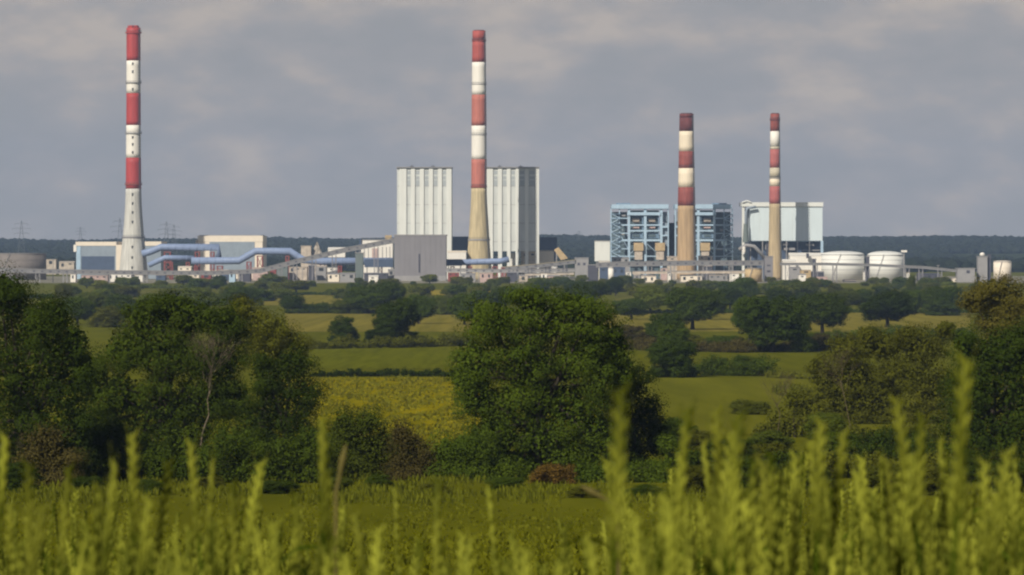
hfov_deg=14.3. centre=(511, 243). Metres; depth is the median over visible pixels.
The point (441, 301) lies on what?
bush
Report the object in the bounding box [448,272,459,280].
shed
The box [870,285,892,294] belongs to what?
distant tree
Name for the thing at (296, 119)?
sky
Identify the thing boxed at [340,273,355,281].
shed
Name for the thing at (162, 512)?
wheat plant
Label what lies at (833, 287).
distant tree
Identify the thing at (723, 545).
wheat plant
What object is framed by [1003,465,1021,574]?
wheat plant
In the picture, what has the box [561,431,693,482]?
bush
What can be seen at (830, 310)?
broadleaf tree
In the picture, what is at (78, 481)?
bush
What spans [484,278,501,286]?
distant tree
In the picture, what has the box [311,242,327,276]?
building
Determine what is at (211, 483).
wheat plant
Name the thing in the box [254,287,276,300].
distant tree
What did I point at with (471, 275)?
shed
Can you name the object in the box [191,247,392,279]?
gas duct
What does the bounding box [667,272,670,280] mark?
hut
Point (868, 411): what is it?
thicket
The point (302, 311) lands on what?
hedge
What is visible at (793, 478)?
wheat plant
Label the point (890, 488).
wheat plant
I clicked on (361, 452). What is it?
bush
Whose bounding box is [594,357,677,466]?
broadleaf tree
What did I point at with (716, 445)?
wheat plant
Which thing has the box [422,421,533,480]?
bush
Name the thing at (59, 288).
tree
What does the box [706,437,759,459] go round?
bush
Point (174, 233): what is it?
pylon
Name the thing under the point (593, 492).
dry stalk
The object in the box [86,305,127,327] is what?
bush
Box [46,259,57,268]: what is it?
shed
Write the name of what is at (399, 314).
tree
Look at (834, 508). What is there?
wheat plant
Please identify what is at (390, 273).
hut
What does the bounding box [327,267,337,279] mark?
shed
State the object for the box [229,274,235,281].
hut
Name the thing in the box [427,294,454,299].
hedge
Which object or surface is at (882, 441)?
bush
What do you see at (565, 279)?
distant tree
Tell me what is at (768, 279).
distant tree
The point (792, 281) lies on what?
distant tree
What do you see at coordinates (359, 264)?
transfer tower
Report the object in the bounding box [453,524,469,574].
wheat plant
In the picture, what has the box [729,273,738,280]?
shed
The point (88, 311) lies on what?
broadleaf tree
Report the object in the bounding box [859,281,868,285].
distant tree
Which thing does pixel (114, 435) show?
bush
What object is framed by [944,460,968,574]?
wheat plant
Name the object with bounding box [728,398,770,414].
bush
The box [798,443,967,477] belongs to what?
hedge
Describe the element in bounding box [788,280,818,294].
broadleaf tree
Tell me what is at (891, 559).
wheat crop
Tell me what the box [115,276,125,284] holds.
distant tree
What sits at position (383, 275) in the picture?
shed
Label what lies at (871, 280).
distant tree
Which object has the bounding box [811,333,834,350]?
bush
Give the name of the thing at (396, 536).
wheat plant
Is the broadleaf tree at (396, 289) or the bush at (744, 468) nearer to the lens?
the bush at (744, 468)
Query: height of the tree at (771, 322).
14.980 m
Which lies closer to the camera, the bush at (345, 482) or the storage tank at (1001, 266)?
the bush at (345, 482)
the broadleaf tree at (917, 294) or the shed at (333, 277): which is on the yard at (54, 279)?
the shed at (333, 277)
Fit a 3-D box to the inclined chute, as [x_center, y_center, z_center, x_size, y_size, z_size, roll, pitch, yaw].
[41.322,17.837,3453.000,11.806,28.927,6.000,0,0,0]
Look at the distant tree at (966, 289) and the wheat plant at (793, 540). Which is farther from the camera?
the distant tree at (966, 289)
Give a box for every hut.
[70,274,76,281]
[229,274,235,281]
[308,265,314,279]
[388,269,393,278]
[660,268,666,279]
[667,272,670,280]
[704,266,711,279]
[798,274,805,280]
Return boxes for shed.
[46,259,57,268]
[59,261,75,269]
[81,275,108,281]
[110,275,132,281]
[133,275,142,281]
[156,275,165,280]
[178,266,191,270]
[201,275,211,278]
[239,274,250,281]
[252,267,268,279]
[276,266,287,278]
[289,267,307,279]
[316,266,326,279]
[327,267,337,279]
[328,247,345,256]
[328,273,339,281]
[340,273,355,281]
[364,273,387,281]
[368,275,378,281]
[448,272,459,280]
[460,273,474,281]
[480,272,492,281]
[507,272,516,281]
[519,275,527,281]
[599,267,624,278]
[611,257,628,271]
[641,275,655,281]
[667,256,676,278]
[680,275,702,281]
[698,256,711,278]
[708,275,725,281]
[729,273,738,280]
[790,267,799,279]
[800,270,810,277]
[811,271,823,276]
[917,273,939,280]
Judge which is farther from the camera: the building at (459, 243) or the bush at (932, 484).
the building at (459, 243)
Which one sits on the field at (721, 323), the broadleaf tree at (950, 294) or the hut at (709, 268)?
the broadleaf tree at (950, 294)
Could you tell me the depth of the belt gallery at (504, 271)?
3440.00 m
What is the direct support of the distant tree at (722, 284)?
on the ground at (790, 361)
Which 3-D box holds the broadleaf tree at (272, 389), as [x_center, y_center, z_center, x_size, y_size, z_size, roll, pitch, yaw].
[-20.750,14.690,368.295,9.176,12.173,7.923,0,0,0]
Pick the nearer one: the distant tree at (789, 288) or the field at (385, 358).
the field at (385, 358)
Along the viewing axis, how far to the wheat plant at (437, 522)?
3.77 m
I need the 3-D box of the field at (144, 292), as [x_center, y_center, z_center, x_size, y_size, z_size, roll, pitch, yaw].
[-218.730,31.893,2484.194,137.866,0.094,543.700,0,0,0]
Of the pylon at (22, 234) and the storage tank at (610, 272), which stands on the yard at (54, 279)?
the storage tank at (610, 272)
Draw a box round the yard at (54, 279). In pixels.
[15,276,1023,282]
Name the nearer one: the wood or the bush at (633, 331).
the bush at (633, 331)
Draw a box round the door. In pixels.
[81,256,113,269]
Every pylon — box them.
[13,222,29,252]
[110,218,123,241]
[157,223,175,243]
[168,224,179,251]
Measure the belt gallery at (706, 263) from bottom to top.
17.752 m
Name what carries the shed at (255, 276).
on the yard at (54, 279)
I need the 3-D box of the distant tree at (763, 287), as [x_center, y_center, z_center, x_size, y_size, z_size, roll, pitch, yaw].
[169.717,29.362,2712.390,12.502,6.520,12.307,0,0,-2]
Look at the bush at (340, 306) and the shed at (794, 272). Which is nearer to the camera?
the bush at (340, 306)
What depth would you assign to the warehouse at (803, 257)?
3590.00 m
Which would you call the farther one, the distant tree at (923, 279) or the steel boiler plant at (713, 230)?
the steel boiler plant at (713, 230)
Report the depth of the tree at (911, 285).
2312.50 m
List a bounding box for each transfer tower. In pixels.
[355,253,363,279]
[574,257,588,280]
[588,264,597,280]
[763,256,773,281]
[812,259,815,277]
[865,256,869,281]
[955,268,975,281]
[976,252,990,281]
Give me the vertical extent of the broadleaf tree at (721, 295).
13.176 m
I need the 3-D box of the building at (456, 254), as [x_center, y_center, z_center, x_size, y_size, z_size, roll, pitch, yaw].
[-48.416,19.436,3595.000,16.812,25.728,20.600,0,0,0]
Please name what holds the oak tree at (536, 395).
on the ground at (790, 361)
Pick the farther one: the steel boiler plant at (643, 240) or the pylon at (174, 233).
the pylon at (174, 233)
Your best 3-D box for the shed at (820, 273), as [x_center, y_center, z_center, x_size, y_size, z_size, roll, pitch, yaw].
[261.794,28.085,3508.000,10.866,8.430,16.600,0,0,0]
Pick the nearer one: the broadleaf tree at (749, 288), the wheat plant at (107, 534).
the wheat plant at (107, 534)
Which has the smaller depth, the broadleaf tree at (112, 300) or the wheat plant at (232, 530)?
the wheat plant at (232, 530)
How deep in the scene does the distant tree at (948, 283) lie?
2846.84 m
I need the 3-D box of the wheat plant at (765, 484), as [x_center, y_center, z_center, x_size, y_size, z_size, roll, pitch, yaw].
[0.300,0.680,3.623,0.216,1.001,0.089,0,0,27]
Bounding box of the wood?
[0,234,1023,271]
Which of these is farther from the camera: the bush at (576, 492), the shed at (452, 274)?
the shed at (452, 274)
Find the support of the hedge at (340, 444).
on the ground at (790, 361)
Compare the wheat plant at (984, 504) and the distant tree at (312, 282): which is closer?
the wheat plant at (984, 504)
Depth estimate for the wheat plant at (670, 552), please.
3.15 m
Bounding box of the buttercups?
[286,376,477,458]
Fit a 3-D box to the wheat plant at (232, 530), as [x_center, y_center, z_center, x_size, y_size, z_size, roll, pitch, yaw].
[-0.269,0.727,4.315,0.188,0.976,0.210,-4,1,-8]
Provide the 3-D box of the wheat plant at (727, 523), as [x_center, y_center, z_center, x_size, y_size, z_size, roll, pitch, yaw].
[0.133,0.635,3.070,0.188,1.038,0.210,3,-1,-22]
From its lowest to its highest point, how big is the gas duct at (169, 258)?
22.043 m
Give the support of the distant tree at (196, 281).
on the ground at (790, 361)
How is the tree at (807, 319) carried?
on the ground at (790, 361)
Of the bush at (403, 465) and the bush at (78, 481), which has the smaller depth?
the bush at (78, 481)
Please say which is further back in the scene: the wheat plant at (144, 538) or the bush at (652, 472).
the bush at (652, 472)
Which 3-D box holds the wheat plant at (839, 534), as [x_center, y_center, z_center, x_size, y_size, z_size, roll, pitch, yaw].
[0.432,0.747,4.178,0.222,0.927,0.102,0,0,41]
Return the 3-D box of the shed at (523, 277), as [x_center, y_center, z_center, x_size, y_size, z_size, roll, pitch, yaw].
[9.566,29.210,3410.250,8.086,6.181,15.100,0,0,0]
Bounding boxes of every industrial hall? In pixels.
[73,242,121,278]
[145,242,166,278]
[195,235,266,278]
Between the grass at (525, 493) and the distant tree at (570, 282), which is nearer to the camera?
the grass at (525, 493)
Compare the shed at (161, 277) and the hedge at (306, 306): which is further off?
the shed at (161, 277)
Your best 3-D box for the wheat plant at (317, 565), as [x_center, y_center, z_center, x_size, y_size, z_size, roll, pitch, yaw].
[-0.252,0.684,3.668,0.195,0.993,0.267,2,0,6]
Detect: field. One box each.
[85,291,222,300]
[263,295,341,304]
[285,313,473,331]
[304,348,459,367]
[431,290,442,294]
[605,313,969,331]
[615,294,634,300]
[635,378,948,433]
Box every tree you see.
[0,259,114,484]
[54,282,73,300]
[63,284,258,466]
[64,284,79,294]
[64,296,98,324]
[73,291,107,307]
[78,277,94,287]
[90,280,109,287]
[93,288,113,299]
[102,284,117,293]
[102,293,143,311]
[112,284,141,296]
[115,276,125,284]
[117,278,137,285]
[131,276,140,284]
[137,293,161,308]
[138,284,148,288]
[152,280,167,284]
[157,288,182,297]
[174,274,192,283]
[180,286,225,305]
[184,329,241,450]
[187,277,205,288]
[202,278,213,285]
[209,281,225,289]
[211,275,227,284]
[218,286,228,293]
[220,286,260,308]
[227,282,238,286]
[227,293,316,426]
[231,340,331,466]
[253,281,267,289]
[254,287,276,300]
[257,273,278,283]
[268,281,285,290]
[276,288,294,298]
[277,276,286,282]
[278,294,306,309]
[283,280,311,291]
[308,280,316,286]
[324,289,332,294]
[331,288,351,298]
[341,283,394,313]
[344,282,362,287]
[354,277,363,283]
[371,297,422,345]
[374,278,404,285]
[376,280,406,305]
[407,283,432,296]
[407,294,436,323]
[419,283,434,290]
[420,274,438,282]
[440,289,453,294]
[442,278,637,477]
[446,284,466,293]
[446,293,480,324]
[448,276,464,283]
[457,279,471,285]
[461,277,473,282]
[462,282,487,290]
[467,286,483,292]
[470,289,490,300]
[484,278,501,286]
[484,285,518,309]
[496,276,510,282]
[526,277,546,282]
[531,279,551,291]
[550,278,562,286]
[560,277,569,282]
[562,279,584,291]
[570,279,610,299]
[574,275,588,280]
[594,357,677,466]
[605,276,625,295]
[611,298,648,319]
[622,275,632,283]
[625,285,649,297]
[628,284,668,313]
[632,278,645,284]
[643,311,686,341]
[649,284,670,292]
[654,323,690,343]
[662,286,723,329]
[665,283,674,287]
[684,279,702,289]
[700,280,718,289]
[704,288,730,319]
[717,281,730,288]
[718,287,747,309]
[727,278,760,296]
[730,294,762,339]
[731,295,811,351]
[752,369,794,428]
[760,283,766,290]
[764,286,798,302]
[765,276,776,281]
[765,280,787,288]
[771,284,797,294]
[780,300,811,336]
[784,279,800,284]
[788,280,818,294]
[800,290,852,332]
[809,280,822,287]
[816,348,860,423]
[820,279,832,287]
[826,282,842,294]
[831,290,862,306]
[852,288,871,305]
[856,289,917,326]
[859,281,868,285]
[867,277,878,283]
[870,282,887,287]
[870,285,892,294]
[877,277,888,282]
[890,276,907,288]
[905,275,916,290]
[906,289,926,312]
[916,276,936,286]
[919,284,942,307]
[925,316,1023,465]
[932,276,951,281]
[936,286,966,307]
[940,281,955,285]
[954,271,1023,423]
[956,285,974,294]
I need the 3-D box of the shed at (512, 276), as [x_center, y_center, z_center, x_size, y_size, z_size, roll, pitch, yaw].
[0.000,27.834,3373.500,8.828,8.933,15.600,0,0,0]
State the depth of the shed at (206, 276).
3369.00 m
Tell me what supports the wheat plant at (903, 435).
on the ground at (790, 361)
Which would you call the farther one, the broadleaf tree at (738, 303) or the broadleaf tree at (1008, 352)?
the broadleaf tree at (738, 303)
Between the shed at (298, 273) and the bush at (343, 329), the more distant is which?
the shed at (298, 273)
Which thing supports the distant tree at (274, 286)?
on the ground at (790, 361)
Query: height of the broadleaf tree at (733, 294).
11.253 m
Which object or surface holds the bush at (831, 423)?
on the ground at (790, 361)
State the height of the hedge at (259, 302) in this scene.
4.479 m
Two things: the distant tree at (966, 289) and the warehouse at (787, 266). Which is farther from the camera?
the warehouse at (787, 266)
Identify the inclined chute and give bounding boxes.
[554,247,566,276]
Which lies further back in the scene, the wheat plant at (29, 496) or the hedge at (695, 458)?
the hedge at (695, 458)
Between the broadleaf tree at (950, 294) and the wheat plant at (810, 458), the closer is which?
the wheat plant at (810, 458)
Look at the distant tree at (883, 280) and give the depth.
3079.47 m
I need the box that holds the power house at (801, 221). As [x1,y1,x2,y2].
[738,200,822,278]
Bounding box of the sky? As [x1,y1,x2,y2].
[0,0,1023,239]
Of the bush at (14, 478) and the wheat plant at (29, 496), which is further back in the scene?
the bush at (14, 478)
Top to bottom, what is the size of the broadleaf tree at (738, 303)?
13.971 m
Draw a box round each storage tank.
[0,253,46,279]
[608,267,613,278]
[745,268,761,281]
[821,251,864,279]
[867,251,902,279]
[993,261,1011,280]
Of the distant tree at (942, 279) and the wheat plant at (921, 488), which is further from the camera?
the distant tree at (942, 279)
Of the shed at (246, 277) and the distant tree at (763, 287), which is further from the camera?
the shed at (246, 277)
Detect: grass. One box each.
[3,469,1023,503]
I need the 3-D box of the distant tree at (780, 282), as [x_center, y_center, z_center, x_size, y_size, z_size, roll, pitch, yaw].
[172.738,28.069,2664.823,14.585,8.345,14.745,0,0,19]
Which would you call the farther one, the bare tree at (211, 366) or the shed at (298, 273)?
the shed at (298, 273)
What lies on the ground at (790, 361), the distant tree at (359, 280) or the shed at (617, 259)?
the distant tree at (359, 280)
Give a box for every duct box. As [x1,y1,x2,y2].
[364,259,392,272]
[447,259,461,272]
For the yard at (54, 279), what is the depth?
3416.18 m
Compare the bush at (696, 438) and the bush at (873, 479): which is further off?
the bush at (696, 438)
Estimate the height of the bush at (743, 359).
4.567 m
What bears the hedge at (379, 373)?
on the ground at (790, 361)
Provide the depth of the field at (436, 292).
2653.16 m
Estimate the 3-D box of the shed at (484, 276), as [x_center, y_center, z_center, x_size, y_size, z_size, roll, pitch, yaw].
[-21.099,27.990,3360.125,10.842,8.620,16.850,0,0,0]
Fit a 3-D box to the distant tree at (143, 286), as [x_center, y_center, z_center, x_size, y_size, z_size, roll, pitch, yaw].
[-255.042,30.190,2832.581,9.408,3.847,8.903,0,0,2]
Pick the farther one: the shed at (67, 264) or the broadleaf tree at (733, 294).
the shed at (67, 264)
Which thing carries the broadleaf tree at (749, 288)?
on the ground at (790, 361)
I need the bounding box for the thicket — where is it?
[801,320,956,424]
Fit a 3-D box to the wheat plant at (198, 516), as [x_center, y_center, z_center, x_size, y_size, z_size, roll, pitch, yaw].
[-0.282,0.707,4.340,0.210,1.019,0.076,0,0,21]
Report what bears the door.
in the industrial hall at (98, 255)
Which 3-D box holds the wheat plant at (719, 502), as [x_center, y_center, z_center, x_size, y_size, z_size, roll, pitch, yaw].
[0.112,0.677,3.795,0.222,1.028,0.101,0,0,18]
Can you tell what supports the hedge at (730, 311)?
on the ground at (790, 361)
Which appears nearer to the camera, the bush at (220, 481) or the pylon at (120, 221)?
the bush at (220, 481)
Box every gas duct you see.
[141,244,221,279]
[148,255,193,279]
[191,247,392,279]
[450,257,509,278]
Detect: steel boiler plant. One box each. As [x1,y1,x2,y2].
[610,203,677,278]
[664,203,732,278]
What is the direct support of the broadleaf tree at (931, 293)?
on the ground at (790, 361)
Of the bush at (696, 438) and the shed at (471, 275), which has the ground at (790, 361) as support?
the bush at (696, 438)
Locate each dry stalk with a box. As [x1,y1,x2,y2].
[334,445,346,574]
[581,485,620,574]
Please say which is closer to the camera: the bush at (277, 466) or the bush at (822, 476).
the bush at (822, 476)
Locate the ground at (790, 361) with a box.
[0,253,1023,574]
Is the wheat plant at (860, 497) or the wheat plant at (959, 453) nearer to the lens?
the wheat plant at (959, 453)
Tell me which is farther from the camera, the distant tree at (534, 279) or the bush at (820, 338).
the distant tree at (534, 279)
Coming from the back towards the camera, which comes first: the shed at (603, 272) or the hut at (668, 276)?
the shed at (603, 272)
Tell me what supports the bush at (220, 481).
on the ground at (790, 361)
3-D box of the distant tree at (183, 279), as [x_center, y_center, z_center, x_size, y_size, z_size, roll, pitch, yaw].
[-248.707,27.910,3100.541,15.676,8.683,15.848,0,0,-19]
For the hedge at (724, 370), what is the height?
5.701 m
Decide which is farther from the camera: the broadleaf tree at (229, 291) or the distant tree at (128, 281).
the distant tree at (128, 281)
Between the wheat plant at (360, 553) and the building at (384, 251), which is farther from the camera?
the building at (384, 251)
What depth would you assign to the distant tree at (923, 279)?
2884.11 m
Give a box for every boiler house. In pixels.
[396,165,452,250]
[487,165,538,278]
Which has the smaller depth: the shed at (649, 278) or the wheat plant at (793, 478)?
the wheat plant at (793, 478)
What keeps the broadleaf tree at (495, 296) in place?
on the ground at (790, 361)
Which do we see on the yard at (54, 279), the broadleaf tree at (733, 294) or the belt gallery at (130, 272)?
the belt gallery at (130, 272)
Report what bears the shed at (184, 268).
on the yard at (54, 279)
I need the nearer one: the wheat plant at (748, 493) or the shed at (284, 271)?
the wheat plant at (748, 493)
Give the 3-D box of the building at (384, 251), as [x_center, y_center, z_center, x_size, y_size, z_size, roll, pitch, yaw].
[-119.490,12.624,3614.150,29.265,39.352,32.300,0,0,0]
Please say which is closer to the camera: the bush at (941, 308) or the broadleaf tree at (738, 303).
the broadleaf tree at (738, 303)
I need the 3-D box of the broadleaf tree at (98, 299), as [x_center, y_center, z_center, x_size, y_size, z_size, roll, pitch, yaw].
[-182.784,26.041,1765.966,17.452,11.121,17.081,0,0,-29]
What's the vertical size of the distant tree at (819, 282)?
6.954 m
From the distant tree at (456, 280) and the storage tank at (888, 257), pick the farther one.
the storage tank at (888, 257)
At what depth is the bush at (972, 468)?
321.52 m
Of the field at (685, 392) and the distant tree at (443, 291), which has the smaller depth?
the field at (685, 392)
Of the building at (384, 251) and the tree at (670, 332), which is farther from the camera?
the building at (384, 251)
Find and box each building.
[301,246,311,266]
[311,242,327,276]
[359,235,392,272]
[394,234,446,280]
[447,251,466,279]
[452,237,467,249]
[510,253,514,265]
[521,250,553,277]
[539,237,556,266]
[594,241,609,260]
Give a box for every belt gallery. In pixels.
[0,268,259,281]
[260,238,393,280]
[446,268,574,280]
[505,260,575,276]
[525,272,573,277]
[596,260,763,281]
[632,271,744,280]
[780,263,955,281]
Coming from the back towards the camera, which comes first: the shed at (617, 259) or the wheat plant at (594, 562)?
the shed at (617, 259)
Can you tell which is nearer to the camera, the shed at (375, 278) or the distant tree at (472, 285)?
the distant tree at (472, 285)
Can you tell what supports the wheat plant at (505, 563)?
on the ground at (790, 361)
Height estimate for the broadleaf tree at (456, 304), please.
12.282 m
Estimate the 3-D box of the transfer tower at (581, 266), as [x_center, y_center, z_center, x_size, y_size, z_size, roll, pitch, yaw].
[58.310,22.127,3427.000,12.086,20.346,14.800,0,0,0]
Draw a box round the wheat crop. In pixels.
[0,439,1023,574]
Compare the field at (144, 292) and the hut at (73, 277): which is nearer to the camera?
the field at (144, 292)
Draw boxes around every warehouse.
[782,259,795,279]
[787,253,821,270]
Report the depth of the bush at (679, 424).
443.92 m
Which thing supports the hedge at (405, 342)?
on the ground at (790, 361)
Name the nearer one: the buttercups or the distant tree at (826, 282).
the buttercups
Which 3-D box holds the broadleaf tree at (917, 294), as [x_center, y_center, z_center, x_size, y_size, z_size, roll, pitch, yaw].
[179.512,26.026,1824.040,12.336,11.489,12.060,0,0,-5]
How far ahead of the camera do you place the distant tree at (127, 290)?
2411.78 m
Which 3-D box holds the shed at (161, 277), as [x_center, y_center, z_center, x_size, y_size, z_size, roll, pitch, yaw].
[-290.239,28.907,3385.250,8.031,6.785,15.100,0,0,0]
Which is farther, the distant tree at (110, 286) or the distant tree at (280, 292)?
the distant tree at (110, 286)
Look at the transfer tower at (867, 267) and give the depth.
3384.00 m
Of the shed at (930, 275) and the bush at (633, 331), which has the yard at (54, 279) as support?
the shed at (930, 275)
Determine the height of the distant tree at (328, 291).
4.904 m
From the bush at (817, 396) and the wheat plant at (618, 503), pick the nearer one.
the wheat plant at (618, 503)
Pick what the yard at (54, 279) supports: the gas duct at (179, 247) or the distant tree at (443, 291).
the gas duct at (179, 247)
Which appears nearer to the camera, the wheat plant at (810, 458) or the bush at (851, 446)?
the wheat plant at (810, 458)
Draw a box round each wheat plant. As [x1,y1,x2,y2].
[0,426,9,553]
[3,494,18,574]
[18,451,37,574]
[25,489,53,574]
[55,459,75,574]
[77,551,88,574]
[89,474,107,574]
[97,441,117,574]
[110,451,268,574]
[125,420,141,550]
[134,480,155,574]
[137,450,214,574]
[150,452,176,574]
[184,431,329,574]
[225,473,239,574]
[248,515,269,574]
[288,484,304,574]
[289,399,332,574]
[298,552,314,574]
[312,468,332,574]
[348,498,369,574]
[394,480,400,570]
[431,468,443,574]
[433,542,445,570]
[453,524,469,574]
[486,482,499,574]
[496,547,515,574]
[511,534,536,574]
[549,548,569,574]
[564,420,741,574]
[583,528,603,574]
[604,371,635,574]
[620,514,628,574]
[661,489,682,574]
[663,458,689,572]
[672,397,696,547]
[700,430,712,523]
[706,395,727,518]
[706,465,721,574]
[715,514,735,574]
[717,400,751,574]
[737,473,761,574]
[754,446,782,574]
[768,431,822,569]
[787,477,803,574]
[788,443,805,565]
[810,406,830,574]
[822,416,850,574]
[822,468,836,566]
[836,522,851,574]
[850,459,878,571]
[860,519,875,574]
[879,450,902,565]
[887,384,1010,574]
[909,462,917,564]
[913,403,929,563]
[923,505,940,574]
[938,423,950,567]
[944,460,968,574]
[948,342,977,574]
[974,447,994,572]
[977,435,1018,574]
[985,494,1008,574]
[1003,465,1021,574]
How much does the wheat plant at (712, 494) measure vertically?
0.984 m
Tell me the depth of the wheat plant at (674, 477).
3.58 m
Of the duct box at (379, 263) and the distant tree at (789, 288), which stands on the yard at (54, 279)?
the duct box at (379, 263)
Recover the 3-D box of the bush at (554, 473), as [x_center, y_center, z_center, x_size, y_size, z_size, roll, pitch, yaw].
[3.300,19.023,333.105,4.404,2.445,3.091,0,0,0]
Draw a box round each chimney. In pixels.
[119,25,147,278]
[466,30,491,279]
[677,113,695,279]
[768,113,781,279]
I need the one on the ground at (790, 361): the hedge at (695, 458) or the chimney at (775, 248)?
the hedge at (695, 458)
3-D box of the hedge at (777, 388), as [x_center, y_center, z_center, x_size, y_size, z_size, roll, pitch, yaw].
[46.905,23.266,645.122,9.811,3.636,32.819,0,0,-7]
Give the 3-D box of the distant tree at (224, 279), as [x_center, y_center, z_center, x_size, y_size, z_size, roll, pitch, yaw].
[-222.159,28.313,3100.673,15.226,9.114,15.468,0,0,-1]
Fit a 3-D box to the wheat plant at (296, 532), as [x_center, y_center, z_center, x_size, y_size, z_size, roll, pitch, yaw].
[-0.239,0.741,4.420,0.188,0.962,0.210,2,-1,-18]
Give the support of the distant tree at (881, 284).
on the ground at (790, 361)
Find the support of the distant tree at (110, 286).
on the ground at (790, 361)
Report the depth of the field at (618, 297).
2408.63 m
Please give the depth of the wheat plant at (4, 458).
3.52 m
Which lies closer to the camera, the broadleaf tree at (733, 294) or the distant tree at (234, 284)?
the broadleaf tree at (733, 294)
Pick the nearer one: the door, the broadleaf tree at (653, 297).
the broadleaf tree at (653, 297)
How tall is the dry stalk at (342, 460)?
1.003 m
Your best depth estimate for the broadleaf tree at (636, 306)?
1649.95 m
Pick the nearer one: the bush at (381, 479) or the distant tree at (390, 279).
the bush at (381, 479)
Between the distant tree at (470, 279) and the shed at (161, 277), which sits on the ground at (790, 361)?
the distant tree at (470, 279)
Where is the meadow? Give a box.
[280,377,479,460]
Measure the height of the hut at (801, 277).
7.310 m
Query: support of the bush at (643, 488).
on the ground at (790, 361)
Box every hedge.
[29,292,131,297]
[196,300,264,305]
[273,292,336,294]
[283,332,474,348]
[284,307,447,313]
[300,301,332,309]
[308,366,453,376]
[311,427,439,459]
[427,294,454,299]
[601,330,861,352]
[607,308,972,312]
[634,443,816,476]
[690,353,780,375]
[762,367,852,378]
[771,380,842,399]
[785,323,975,351]
[791,404,955,440]
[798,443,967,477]
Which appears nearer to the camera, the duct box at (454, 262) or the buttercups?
the buttercups
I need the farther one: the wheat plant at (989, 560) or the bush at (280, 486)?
the bush at (280, 486)
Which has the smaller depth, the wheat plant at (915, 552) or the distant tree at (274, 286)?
the wheat plant at (915, 552)
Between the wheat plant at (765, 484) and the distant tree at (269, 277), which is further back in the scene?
the distant tree at (269, 277)
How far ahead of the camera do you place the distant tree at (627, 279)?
3226.24 m
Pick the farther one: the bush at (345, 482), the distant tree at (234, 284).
the distant tree at (234, 284)
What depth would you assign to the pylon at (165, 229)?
5999.84 m
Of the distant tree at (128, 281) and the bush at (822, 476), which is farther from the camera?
the distant tree at (128, 281)
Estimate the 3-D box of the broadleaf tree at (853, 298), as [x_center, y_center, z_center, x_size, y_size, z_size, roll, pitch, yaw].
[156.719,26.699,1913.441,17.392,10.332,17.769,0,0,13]
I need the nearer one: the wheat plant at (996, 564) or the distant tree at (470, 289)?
the wheat plant at (996, 564)
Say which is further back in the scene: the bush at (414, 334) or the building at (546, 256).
the building at (546, 256)
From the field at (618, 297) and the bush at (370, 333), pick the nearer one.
the bush at (370, 333)
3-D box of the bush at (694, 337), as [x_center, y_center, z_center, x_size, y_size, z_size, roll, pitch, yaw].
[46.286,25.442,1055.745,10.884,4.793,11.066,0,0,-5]
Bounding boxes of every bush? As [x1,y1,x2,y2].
[4,462,46,492]
[5,420,91,486]
[68,410,174,481]
[71,475,106,490]
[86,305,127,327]
[128,478,172,494]
[135,418,338,482]
[191,475,226,490]
[260,480,302,493]
[301,400,403,479]
[314,303,329,309]
[321,476,355,491]
[326,315,360,341]
[329,298,367,313]
[363,328,397,346]
[364,473,394,487]
[374,416,447,480]
[397,331,425,338]
[418,482,450,493]
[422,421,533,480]
[433,295,453,314]
[484,476,525,490]
[527,462,579,483]
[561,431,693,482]
[565,485,600,497]
[617,324,649,340]
[625,483,665,497]
[644,337,699,377]
[648,416,698,443]
[672,464,715,492]
[678,429,715,449]
[688,334,704,345]
[700,357,728,374]
[703,335,744,351]
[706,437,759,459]
[710,456,766,487]
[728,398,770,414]
[732,354,766,375]
[745,388,826,436]
[746,430,796,451]
[751,441,794,461]
[780,465,834,492]
[787,389,835,421]
[801,412,846,439]
[807,422,976,459]
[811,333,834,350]
[816,430,867,458]
[849,464,903,491]
[892,465,952,495]
[921,299,962,315]
[935,455,994,485]
[972,458,1023,492]
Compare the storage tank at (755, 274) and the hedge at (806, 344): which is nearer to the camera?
the hedge at (806, 344)
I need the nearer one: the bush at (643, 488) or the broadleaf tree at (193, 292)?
the bush at (643, 488)
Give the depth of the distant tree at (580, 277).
3257.59 m
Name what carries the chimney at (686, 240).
on the yard at (54, 279)
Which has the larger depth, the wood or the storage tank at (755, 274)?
the wood
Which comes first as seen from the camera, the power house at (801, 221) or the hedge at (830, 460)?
the hedge at (830, 460)
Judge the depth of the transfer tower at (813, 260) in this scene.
3384.00 m
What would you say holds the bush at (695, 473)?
on the ground at (790, 361)
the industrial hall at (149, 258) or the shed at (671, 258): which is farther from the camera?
the industrial hall at (149, 258)
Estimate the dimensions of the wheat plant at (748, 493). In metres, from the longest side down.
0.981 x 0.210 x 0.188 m
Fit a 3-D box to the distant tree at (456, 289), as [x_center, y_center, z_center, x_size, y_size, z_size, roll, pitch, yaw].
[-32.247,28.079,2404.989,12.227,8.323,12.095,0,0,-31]
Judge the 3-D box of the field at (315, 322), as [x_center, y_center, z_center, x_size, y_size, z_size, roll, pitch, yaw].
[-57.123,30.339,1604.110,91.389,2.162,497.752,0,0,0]
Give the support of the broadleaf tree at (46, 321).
on the ground at (790, 361)
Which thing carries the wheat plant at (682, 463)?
on the ground at (790, 361)
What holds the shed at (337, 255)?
on the ground at (790, 361)
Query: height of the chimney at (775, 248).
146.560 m
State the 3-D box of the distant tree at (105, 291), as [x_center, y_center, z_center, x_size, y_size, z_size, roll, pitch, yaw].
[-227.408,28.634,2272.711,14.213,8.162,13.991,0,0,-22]
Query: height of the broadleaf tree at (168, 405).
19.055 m

